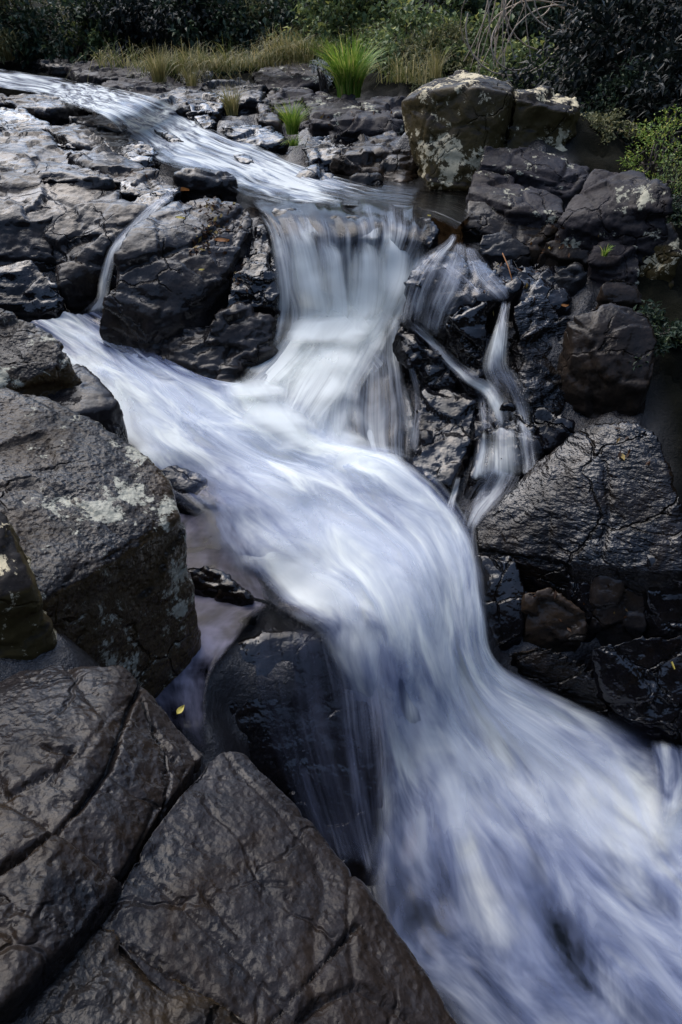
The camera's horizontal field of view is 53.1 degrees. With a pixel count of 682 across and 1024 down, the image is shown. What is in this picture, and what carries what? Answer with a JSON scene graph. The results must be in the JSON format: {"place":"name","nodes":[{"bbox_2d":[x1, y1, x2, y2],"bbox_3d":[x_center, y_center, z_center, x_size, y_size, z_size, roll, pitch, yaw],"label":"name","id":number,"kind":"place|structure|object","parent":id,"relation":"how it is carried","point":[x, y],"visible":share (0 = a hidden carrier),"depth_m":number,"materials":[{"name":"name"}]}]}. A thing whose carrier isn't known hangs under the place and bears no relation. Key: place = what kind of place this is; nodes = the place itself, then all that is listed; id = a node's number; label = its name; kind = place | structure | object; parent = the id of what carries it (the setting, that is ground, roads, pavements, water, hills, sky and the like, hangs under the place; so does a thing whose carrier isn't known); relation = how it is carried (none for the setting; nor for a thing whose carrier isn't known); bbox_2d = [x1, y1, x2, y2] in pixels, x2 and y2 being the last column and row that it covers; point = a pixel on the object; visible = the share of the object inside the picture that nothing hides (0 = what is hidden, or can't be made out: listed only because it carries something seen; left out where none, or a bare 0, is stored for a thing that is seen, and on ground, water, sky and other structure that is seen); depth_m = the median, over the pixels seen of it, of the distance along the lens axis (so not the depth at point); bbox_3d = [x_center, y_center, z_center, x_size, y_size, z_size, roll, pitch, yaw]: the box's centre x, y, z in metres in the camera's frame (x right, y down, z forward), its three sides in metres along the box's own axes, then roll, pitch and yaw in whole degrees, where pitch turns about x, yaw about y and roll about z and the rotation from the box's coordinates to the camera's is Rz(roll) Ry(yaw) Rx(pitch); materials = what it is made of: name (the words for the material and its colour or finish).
{"place":"outdoors","nodes":[
{"label":"outdoors","id":0,"kind":"place"},
{"bbox_2d":[0,70,363,201],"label":"brook water","id":1,"kind":"structure","parent":0,"point":[267,173],"depth_m":6.82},
{"bbox_2d":[155,595,263,746],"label":"pool water","id":2,"kind":"structure","parent":0,"point":[220,624],"depth_m":3.18,"materials":[{"name":"liquid"}]},
{"bbox_2d":[180,511,266,599],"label":"pool water","id":3,"kind":"structure","parent":0,"point":[208,546],"depth_m":3.68,"materials":[{"name":"liquid"}]},
{"bbox_2d":[252,338,303,397],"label":"waterfall","id":4,"kind":"structure","parent":0,"point":[279,369],"depth_m":4.75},
{"bbox_2d":[296,233,327,319],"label":"waterfall","id":5,"kind":"structure","parent":0,"point":[314,300],"depth_m":4.86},
{"bbox_2d":[285,340,356,411],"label":"waterfall","id":6,"kind":"structure","parent":0,"point":[324,368],"depth_m":4.62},
{"bbox_2d":[291,306,374,341],"bbox_3d":[-0.059,-1.258,4.668,1.124,0.390,0.973,0,36,0],"label":"white spray","id":7,"kind":"object","parent":6,"relation":"on","point":[349,328],"visible":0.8,"depth_m":4.84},
{"bbox_2d":[325,248,346,317],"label":"waterfall","id":8,"kind":"structure","parent":0,"point":[337,303],"depth_m":4.87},
{"bbox_2d":[250,193,429,459],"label":"waterfall","id":9,"kind":"structure","parent":0,"point":[372,400],"depth_m":4.89,"materials":[{"name":"liquid"}]},
{"bbox_2d":[0,0,681,772],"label":"ground","id":10,"kind":"structure","parent":0,"point":[232,678],"depth_m":4.27,"materials":[{"name":"stone"}]},
{"bbox_2d":[0,199,55,272],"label":"rock","id":11,"kind":"object","parent":10,"relation":"on","point":[22,235],"visible":0.45,"depth_m":5.21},
{"bbox_2d":[0,511,56,659],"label":"rock","id":12,"kind":"object","parent":10,"relation":"on","point":[28,631],"visible":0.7,"depth_m":2.17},
{"bbox_2d":[0,0,65,59],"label":"shrub","id":13,"kind":"object","parent":10,"relation":"on","point":[22,15],"visible":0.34,"depth_m":12.36,"materials":[{"name":"green plant"}]},
{"bbox_2d":[0,260,67,321],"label":"rock","id":14,"kind":"object","parent":10,"relation":"on","point":[29,290],"visible":0.46,"depth_m":5.01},
{"bbox_2d":[0,107,75,150],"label":"ledge rock","id":15,"kind":"object","parent":10,"relation":"on","point":[18,118],"visible":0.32,"depth_m":7.21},
{"bbox_2d":[0,0,81,64],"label":"shrub","id":16,"kind":"object","parent":10,"relation":"on","point":[13,36],"visible":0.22,"depth_m":12.50,"materials":[{"name":"green plant"}]},
{"bbox_2d":[0,308,82,396],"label":"rock","id":17,"kind":"object","parent":10,"relation":"on","point":[34,360],"visible":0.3,"depth_m":3.68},
{"bbox_2d":[1,93,83,124],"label":"ledge rock","id":18,"kind":"object","parent":10,"relation":"on","point":[48,108],"visible":0.67,"depth_m":7.96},
{"bbox_2d":[22,54,86,77],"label":"rock","id":19,"kind":"object","parent":10,"relation":"on","point":[56,67],"visible":0.27,"depth_m":12.14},
{"bbox_2d":[0,128,116,189],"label":"ledge rock","id":20,"kind":"object","parent":10,"relation":"on","point":[23,150],"visible":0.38,"depth_m":6.11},
{"bbox_2d":[1,0,148,68],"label":"shrub","id":21,"kind":"object","parent":10,"relation":"on","point":[79,13],"visible":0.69,"depth_m":12.33,"materials":[{"name":"green plant"}]},
{"bbox_2d":[0,162,151,314],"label":"boulder","id":22,"kind":"object","parent":10,"relation":"on","point":[86,228],"visible":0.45,"depth_m":5.24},
{"bbox_2d":[48,364,128,442],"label":"rock","id":23,"kind":"object","parent":10,"relation":"on","point":[91,396],"visible":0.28,"depth_m":3.75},
{"bbox_2d":[0,388,200,697],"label":"boulder","id":24,"kind":"object","parent":10,"relation":"on","point":[89,508],"visible":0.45,"depth_m":2.73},
{"bbox_2d":[40,123,160,167],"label":"ledge rock","id":25,"kind":"object","parent":10,"relation":"on","point":[79,137],"visible":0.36,"depth_m":6.58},
{"bbox_2d":[0,665,203,1023],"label":"rock","id":26,"kind":"object","parent":10,"relation":"on","point":[100,771],"visible":0.67,"depth_m":1.66,"materials":[{"name":"stone"}]},
{"bbox_2d":[57,0,155,62],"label":"shrub","id":27,"kind":"object","parent":10,"relation":"on","point":[97,37],"visible":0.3,"depth_m":12.35,"materials":[{"name":"green plant"}]},
{"bbox_2d":[65,57,150,87],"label":"rock","id":28,"kind":"object","parent":10,"relation":"on","point":[95,77],"visible":0.4,"depth_m":10.80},
{"bbox_2d":[68,149,174,189],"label":"ledge rock","id":29,"kind":"object","parent":10,"relation":"on","point":[116,164],"visible":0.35,"depth_m":5.74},
{"bbox_2d":[10,928,247,1023],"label":"rock","id":30,"kind":"object","parent":10,"relation":"on","point":[102,978],"visible":0.77,"depth_m":1.35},
{"bbox_2d":[64,0,200,61],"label":"shrub","id":31,"kind":"object","parent":10,"relation":"on","point":[93,5],"visible":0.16,"depth_m":12.02,"materials":[{"name":"green plant"}]},
{"bbox_2d":[103,135,164,167],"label":"ledge rock","id":32,"kind":"object","parent":10,"relation":"on","point":[132,149],"visible":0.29,"depth_m":6.29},
{"bbox_2d":[110,190,175,289],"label":"rock","id":33,"kind":"object","parent":10,"relation":"on","point":[153,199],"visible":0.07,"depth_m":5.31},
{"bbox_2d":[101,76,204,97],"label":"rock","id":34,"kind":"object","parent":10,"relation":"on","point":[146,86],"visible":0.34,"depth_m":9.53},
{"bbox_2d":[101,0,235,62],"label":"shrub","id":35,"kind":"object","parent":10,"relation":"on","point":[155,33],"visible":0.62,"depth_m":11.76,"materials":[{"name":"green plant"}]},
{"bbox_2d":[137,86,210,117],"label":"rock","id":36,"kind":"object","parent":10,"relation":"on","point":[178,97],"visible":0.34,"depth_m":8.72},
{"bbox_2d":[99,196,252,357],"bbox_3d":[-1.123,-1.547,5.138,0.755,1.318,1.309,13,38,18],"label":"boulder","id":37,"kind":"object","parent":10,"relation":"on","point":[166,288],"visible":0.62,"depth_m":4.75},
{"bbox_2d":[161,465,207,516],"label":"rock","id":38,"kind":"object","parent":10,"relation":"on","point":[183,480],"visible":0.27,"depth_m":3.92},
{"bbox_2d":[185,92,225,122],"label":"rock","id":39,"kind":"object","parent":10,"relation":"on","point":[211,108],"visible":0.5,"depth_m":8.43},
{"bbox_2d":[142,0,269,76],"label":"shrub","id":40,"kind":"object","parent":10,"relation":"on","point":[226,32],"visible":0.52,"depth_m":11.80,"materials":[{"name":"green plant"}]},
{"bbox_2d":[173,167,238,201],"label":"ledge rock","id":41,"kind":"object","parent":10,"relation":"on","point":[199,182],"visible":0.83,"depth_m":5.53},
{"bbox_2d":[151,301,278,390],"bbox_3d":[-0.939,-0.923,4.884,1.017,0.999,0.603,0,36,0],"label":"rock","id":42,"kind":"object","parent":10,"relation":"on","point":[236,342],"visible":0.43,"depth_m":4.73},
{"bbox_2d":[187,566,256,625],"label":"rock","id":43,"kind":"object","parent":10,"relation":"on","point":[217,585],"visible":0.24,"depth_m":3.49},
{"bbox_2d":[202,77,267,116],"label":"rock","id":44,"kind":"object","parent":10,"relation":"on","point":[254,94],"visible":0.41,"depth_m":9.03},
{"bbox_2d":[193,0,304,70],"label":"shrub","id":45,"kind":"object","parent":10,"relation":"on","point":[250,14],"visible":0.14,"depth_m":12.03,"materials":[{"name":"green plant"}]},
{"bbox_2d":[68,23,432,85],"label":"dry grass","id":46,"kind":"structure","parent":10,"relation":"on","point":[302,58],"depth_m":9.74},
{"bbox_2d":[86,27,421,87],"bbox_3d":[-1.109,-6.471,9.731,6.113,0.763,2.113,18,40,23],"label":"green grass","id":47,"kind":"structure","parent":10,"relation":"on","point":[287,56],"depth_m":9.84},
{"bbox_2d":[227,224,284,345],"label":"rock","id":48,"kind":"object","parent":10,"relation":"on","point":[259,269],"visible":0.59,"depth_m":4.88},
{"bbox_2d":[222,124,289,154],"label":"rock","id":49,"kind":"object","parent":10,"relation":"on","point":[269,139],"visible":0.41,"depth_m":7.35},
{"bbox_2d":[200,0,344,70],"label":"shrub","id":50,"kind":"object","parent":10,"relation":"on","point":[281,18],"visible":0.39,"depth_m":11.78,"materials":[{"name":"green plant"}]},
{"bbox_2d":[101,751,456,1023],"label":"rock","id":51,"kind":"object","parent":10,"relation":"on","point":[246,896],"visible":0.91,"depth_m":1.57,"materials":[{"name":"stone"}]},
{"bbox_2d":[252,60,328,96],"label":"rock","id":52,"kind":"object","parent":10,"relation":"on","point":[290,78],"visible":0.33,"depth_m":9.83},
{"bbox_2d":[268,87,331,130],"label":"rock","id":53,"kind":"object","parent":10,"relation":"on","point":[287,94],"visible":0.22,"depth_m":8.48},
{"bbox_2d":[229,630,385,885],"bbox_3d":[-0.068,1.422,3.581,1.189,1.549,0.771,21,41,26],"label":"rock","id":54,"kind":"object","parent":10,"relation":"on","point":[316,751],"visible":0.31,"depth_m":3.28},
{"bbox_2d":[299,94,358,136],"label":"rock","id":55,"kind":"object","parent":10,"relation":"on","point":[331,107],"visible":0.44,"depth_m":7.69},
{"bbox_2d":[309,29,395,97],"bbox_3d":[0.118,-5.339,8.105,1.274,0.711,1.251,0,36,0],"label":"grass tuft","id":56,"kind":"object","parent":55,"relation":"on","point":[349,75],"visible":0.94,"depth_m":8.07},
{"bbox_2d":[302,135,357,172],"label":"rock","id":57,"kind":"object","parent":10,"relation":"on","point":[320,150],"visible":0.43,"depth_m":6.94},
{"bbox_2d":[267,0,419,75],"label":"shrub","id":58,"kind":"object","parent":10,"relation":"on","point":[323,13],"visible":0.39,"depth_m":11.15,"materials":[{"name":"green plant"}]},
{"bbox_2d":[329,109,404,141],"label":"rock","id":59,"kind":"object","parent":10,"relation":"on","point":[347,128],"visible":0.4,"depth_m":7.03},
{"bbox_2d":[329,129,418,182],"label":"rock","id":60,"kind":"object","parent":10,"relation":"on","point":[384,156],"visible":0.57,"depth_m":6.35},
{"bbox_2d":[98,111,650,631],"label":"leaf litter","id":61,"kind":"object","parent":10,"relation":"on","point":[206,205],"visible":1,"depth_m":4.90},
{"bbox_2d":[357,96,405,119],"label":"rock","id":62,"kind":"object","parent":10,"relation":"on","point":[386,104],"visible":0.26,"depth_m":7.59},
{"bbox_2d":[354,0,479,76],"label":"shrub","id":63,"kind":"object","parent":10,"relation":"on","point":[401,18],"visible":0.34,"depth_m":9.95,"materials":[{"name":"green plant"}]},
{"bbox_2d":[407,217,439,276],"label":"rock","id":64,"kind":"object","parent":10,"relation":"on","point":[429,234],"visible":0.39,"depth_m":4.94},
{"bbox_2d":[392,327,455,397],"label":"rock","id":65,"kind":"object","parent":10,"relation":"on","point":[422,364],"visible":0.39,"depth_m":4.58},
{"bbox_2d":[316,0,531,68],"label":"shrub","id":66,"kind":"object","parent":10,"relation":"on","point":[373,8],"visible":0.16,"depth_m":11.16,"materials":[{"name":"green plant"}]},
{"bbox_2d":[408,387,478,503],"bbox_3d":[0.658,-0.299,4.494,0.465,0.819,0.782,0,36,0],"label":"rock","id":67,"kind":"object","parent":10,"relation":"on","point":[439,457],"visible":0.61,"depth_m":4.35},
{"bbox_2d":[393,16,496,92],"bbox_3d":[1.518,-6.473,9.729,1.628,1.018,2.110,13,38,17],"label":"shrub","id":68,"kind":"object","parent":10,"relation":"on","point":[453,37],"visible":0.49,"depth_m":9.49,"materials":[{"name":"green plant"}]},
{"bbox_2d":[401,70,513,190],"bbox_3d":[1.035,-3.319,6.027,1.029,0.926,1.018,-18,40,-23],"label":"boulder","id":69,"kind":"object","parent":10,"relation":"on","point":[456,122],"visible":0.84,"depth_m":5.69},
{"bbox_2d":[399,249,523,347],"bbox_3d":[0.799,-1.344,4.702,0.801,0.786,0.572,0,36,0],"label":"rock","id":70,"kind":"object","parent":10,"relation":"on","point":[440,289],"visible":0.46,"depth_m":4.49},
{"bbox_2d":[444,302,487,398],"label":"rock","id":71,"kind":"object","parent":10,"relation":"on","point":[466,332],"visible":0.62,"depth_m":4.42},
{"bbox_2d":[407,2,537,79],"bbox_3d":[1.952,-6.697,10.062,2.232,1.296,1.956,24,42,29],"label":"shrub","id":72,"kind":"object","parent":10,"relation":"on","point":[462,48],"visible":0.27,"depth_m":9.55,"materials":[{"name":"green plant"}]},
{"bbox_2d":[475,553,524,650],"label":"rock","id":73,"kind":"object","parent":10,"relation":"on","point":[500,586],"visible":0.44,"depth_m":3.72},
{"bbox_2d":[464,401,543,499],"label":"waterfall","id":74,"kind":"structure","parent":10,"relation":"on","point":[524,443],"depth_m":4.19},
{"bbox_2d":[476,230,531,268],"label":"rock","id":75,"kind":"object","parent":10,"relation":"on","point":[495,246],"visible":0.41,"depth_m":4.96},
{"bbox_2d":[460,200,557,265],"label":"rock","id":76,"kind":"object","parent":10,"relation":"on","point":[480,221],"visible":0.36,"depth_m":5.07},
{"bbox_2d":[424,0,593,65],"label":"shrub","id":77,"kind":"object","parent":10,"relation":"on","point":[473,8],"visible":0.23,"depth_m":10.20,"materials":[{"name":"green plant"}]},
{"bbox_2d":[455,31,572,90],"bbox_3d":[2.350,-5.991,9.475,2.009,1.167,1.760,-24,42,-29],"label":"shrub","id":78,"kind":"object","parent":10,"relation":"on","point":[486,72],"visible":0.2,"depth_m":9.08,"materials":[{"name":"green plant"}]},
{"bbox_2d":[465,170,563,229],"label":"rock","id":79,"kind":"object","parent":10,"relation":"on","point":[516,205],"visible":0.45,"depth_m":5.12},
{"bbox_2d":[491,259,571,316],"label":"rock","id":80,"kind":"object","parent":10,"relation":"on","point":[542,282],"visible":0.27,"depth_m":4.70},
{"bbox_2d":[479,146,589,211],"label":"rock","id":81,"kind":"object","parent":10,"relation":"on","point":[562,178],"visible":0.24,"depth_m":5.48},
{"bbox_2d":[507,294,569,422],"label":"rock","id":82,"kind":"object","parent":10,"relation":"on","point":[535,380],"visible":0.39,"depth_m":4.36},
{"bbox_2d":[505,85,580,151],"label":"boulder","id":83,"kind":"object","parent":10,"relation":"on","point":[546,115],"visible":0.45,"depth_m":5.82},
{"bbox_2d":[530,406,575,457],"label":"rock","id":84,"kind":"object","parent":10,"relation":"on","point":[553,431],"visible":0.37,"depth_m":4.21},
{"bbox_2d":[521,587,588,666],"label":"rock","id":85,"kind":"object","parent":10,"relation":"on","point":[544,610],"visible":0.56,"depth_m":3.67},
{"bbox_2d":[460,0,656,89],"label":"vine","id":86,"kind":"object","parent":10,"relation":"on","point":[503,13],"visible":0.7,"depth_m":8.44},
{"bbox_2d":[509,647,608,720],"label":"rock","id":87,"kind":"object","parent":10,"relation":"on","point":[556,675],"visible":0.41,"depth_m":3.66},
{"bbox_2d":[537,240,590,270],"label":"rock","id":88,"kind":"object","parent":10,"relation":"on","point":[556,255],"visible":0.3,"depth_m":4.85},
{"bbox_2d":[552,262,587,296],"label":"rock","id":89,"kind":"object","parent":10,"relation":"on","point":[572,278],"visible":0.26,"depth_m":4.71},
{"bbox_2d":[468,0,679,73],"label":"shrub","id":90,"kind":"object","parent":10,"relation":"on","point":[534,26],"visible":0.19,"depth_m":10.01,"materials":[{"name":"green plant"}]},
{"bbox_2d":[472,421,681,596],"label":"rock","id":91,"kind":"object","parent":10,"relation":"on","point":[587,505],"visible":0.67,"depth_m":3.64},
{"bbox_2d":[564,581,595,642],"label":"rock","id":92,"kind":"object","parent":10,"relation":"on","point":[577,594],"visible":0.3,"depth_m":3.67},
{"bbox_2d":[495,0,681,151],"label":"shrub","id":93,"kind":"object","parent":10,"relation":"on","point":[591,39],"visible":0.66,"depth_m":6.87,"materials":[{"name":"green plant"}]},
{"bbox_2d":[557,303,656,417],"bbox_3d":[1.645,-0.899,4.255,0.616,0.695,0.410,19,40,24],"label":"rock","id":94,"kind":"object","parent":10,"relation":"on","point":[603,345],"visible":0.75,"depth_m":4.13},
{"bbox_2d":[580,107,640,145],"bbox_3d":[2.341,-3.489,6.195,0.558,0.363,0.693,-20,40,-25],"label":"shrub","id":95,"kind":"object","parent":10,"relation":"on","point":[614,120],"visible":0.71,"depth_m":6.01,"materials":[{"name":"green plant"}]},
{"bbox_2d":[554,169,672,265],"bbox_3d":[1.944,-1.925,4.909,0.776,0.906,0.560,21,41,26],"label":"rock","id":96,"kind":"object","parent":10,"relation":"on","point":[631,207],"visible":0.53,"depth_m":4.67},
{"bbox_2d":[587,240,639,287],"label":"rock","id":97,"kind":"object","parent":10,"relation":"on","point":[619,261],"visible":0.45,"depth_m":4.68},
{"bbox_2d":[563,53,667,160],"bbox_3d":[2.767,-4.062,6.924,1.099,1.014,1.361,18,40,23],"label":"shrub","id":98,"kind":"object","parent":10,"relation":"on","point":[629,77],"visible":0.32,"depth_m":6.65,"materials":[{"name":"green plant"}]},
{"bbox_2d":[588,575,646,646],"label":"rock","id":99,"kind":"object","parent":10,"relation":"on","point":[607,625],"visible":0.42,"depth_m":3.60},
{"bbox_2d":[595,279,642,310],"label":"rock","id":100,"kind":"object","parent":10,"relation":"on","point":[622,293],"visible":0.34,"depth_m":4.57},
{"bbox_2d":[585,635,681,754],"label":"rock","id":101,"kind":"object","parent":10,"relation":"on","point":[638,681],"visible":0.56,"depth_m":3.54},
{"bbox_2d":[616,104,681,195],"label":"shrub","id":102,"kind":"object","parent":10,"relation":"on","point":[649,172],"visible":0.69,"depth_m":5.67,"materials":[{"name":"green plant"}]},
{"bbox_2d":[619,27,681,163],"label":"shrub","id":103,"kind":"object","parent":10,"relation":"on","point":[656,87],"visible":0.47,"depth_m":6.35,"materials":[{"name":"green plant"}]},
{"bbox_2d":[629,299,681,369],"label":"shrub","id":104,"kind":"object","parent":10,"relation":"on","point":[668,336],"visible":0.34,"depth_m":4.29,"materials":[{"name":"green plant"}]},
{"bbox_2d":[638,222,681,289],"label":"rock","id":105,"kind":"object","parent":10,"relation":"on","point":[662,263],"visible":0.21,"depth_m":4.62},
{"bbox_2d":[642,555,681,639],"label":"rock","id":106,"kind":"object","parent":10,"relation":"on","point":[662,612],"visible":0.41,"depth_m":3.51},
{"bbox_2d":[30,311,681,1023],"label":"stream water","id":107,"kind":"structure","parent":0,"point":[490,921],"depth_m":3.33,"materials":[{"name":"liquid"}]},
{"bbox_2d":[83,332,658,966],"bbox_3d":[-0.124,0.367,3.738,1.867,1.519,5.831,-29,45,-34],"label":"white foam","id":108,"kind":"object","parent":107,"relation":"on","point":[399,612],"visible":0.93,"depth_m":3.58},
{"bbox_2d":[234,383,304,443],"bbox_3d":[-0.438,-0.626,4.285,0.618,0.202,1.147,-18,40,-23],"label":"white spray","id":109,"kind":"object","parent":108,"relation":"on","point":[274,417],"visible":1,"depth_m":4.25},
{"bbox_2d":[241,173,471,226],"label":"pond water","id":110,"kind":"structure","parent":0,"point":[447,206],"depth_m":5.64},
{"bbox_2d":[332,330,381,428],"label":"waterfall","id":111,"kind":"structure","parent":0,"point":[366,344],"depth_m":4.67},
{"bbox_2d":[347,246,380,318],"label":"waterfall","id":112,"kind":"structure","parent":0,"point":[364,296],"depth_m":4.88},
{"bbox_2d":[369,239,406,338],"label":"waterfall","id":113,"kind":"structure","parent":0,"point":[393,277],"depth_m":4.88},
{"bbox_2d":[367,787,465,1023],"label":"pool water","id":114,"kind":"structure","parent":0,"point":[379,892],"depth_m":3.11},
{"bbox_2d":[654,746,681,810],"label":"stream water","id":115,"kind":"structure","parent":0,"point":[669,761],"depth_m":3.40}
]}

